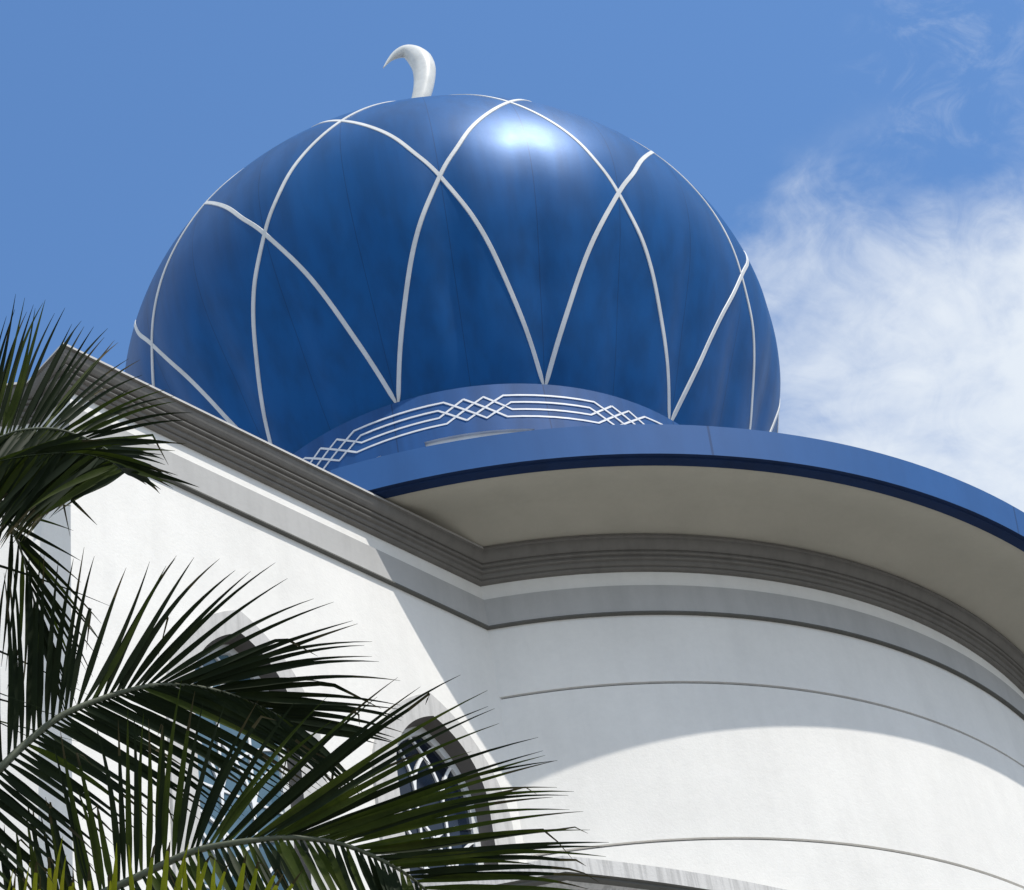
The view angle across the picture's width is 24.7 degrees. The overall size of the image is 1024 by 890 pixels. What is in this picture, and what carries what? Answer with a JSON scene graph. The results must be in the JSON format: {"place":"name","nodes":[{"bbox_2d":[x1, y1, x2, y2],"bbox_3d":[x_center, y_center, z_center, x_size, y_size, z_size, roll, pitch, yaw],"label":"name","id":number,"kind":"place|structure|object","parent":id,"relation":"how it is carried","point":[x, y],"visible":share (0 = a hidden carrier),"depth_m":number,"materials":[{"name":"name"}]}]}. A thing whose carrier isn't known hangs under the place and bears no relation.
{"place":"outdoors","nodes":[
{"label":"outdoors","id":0,"kind":"place"},
{"bbox_2d":[0,294,608,889],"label":"coconut palm","id":1,"kind":"object","parent":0,"point":[44,470],"visible":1,"depth_m":9.52,"materials":[{"name":"green plant"}]},
{"bbox_2d":[0,44,1023,889],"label":"mosque","id":2,"kind":"structure","parent":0,"point":[476,396],"depth_m":28.94,"materials":[{"name":"white paint"}]},
{"bbox_2d":[166,610,336,889],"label":"window","id":3,"kind":"structure","parent":2,"relation":"in","point":[240,620],"depth_m":24.06,"materials":[{"name":"glass"}]},
{"bbox_2d":[372,693,518,882],"bbox_3d":[-0.719,4.523,25.182,2.120,4.540,0.420,28,-56,-33],"label":"window","id":4,"kind":"structure","parent":2,"relation":"in","point":[421,713],"depth_m":26.23,"materials":[{"name":"paint"}]},
{"bbox_2d":[0,0,1023,511],"label":"sky","id":5,"kind":"structure","parent":0,"point":[864,159],"materials":[{"name":"blue"}]}
]}

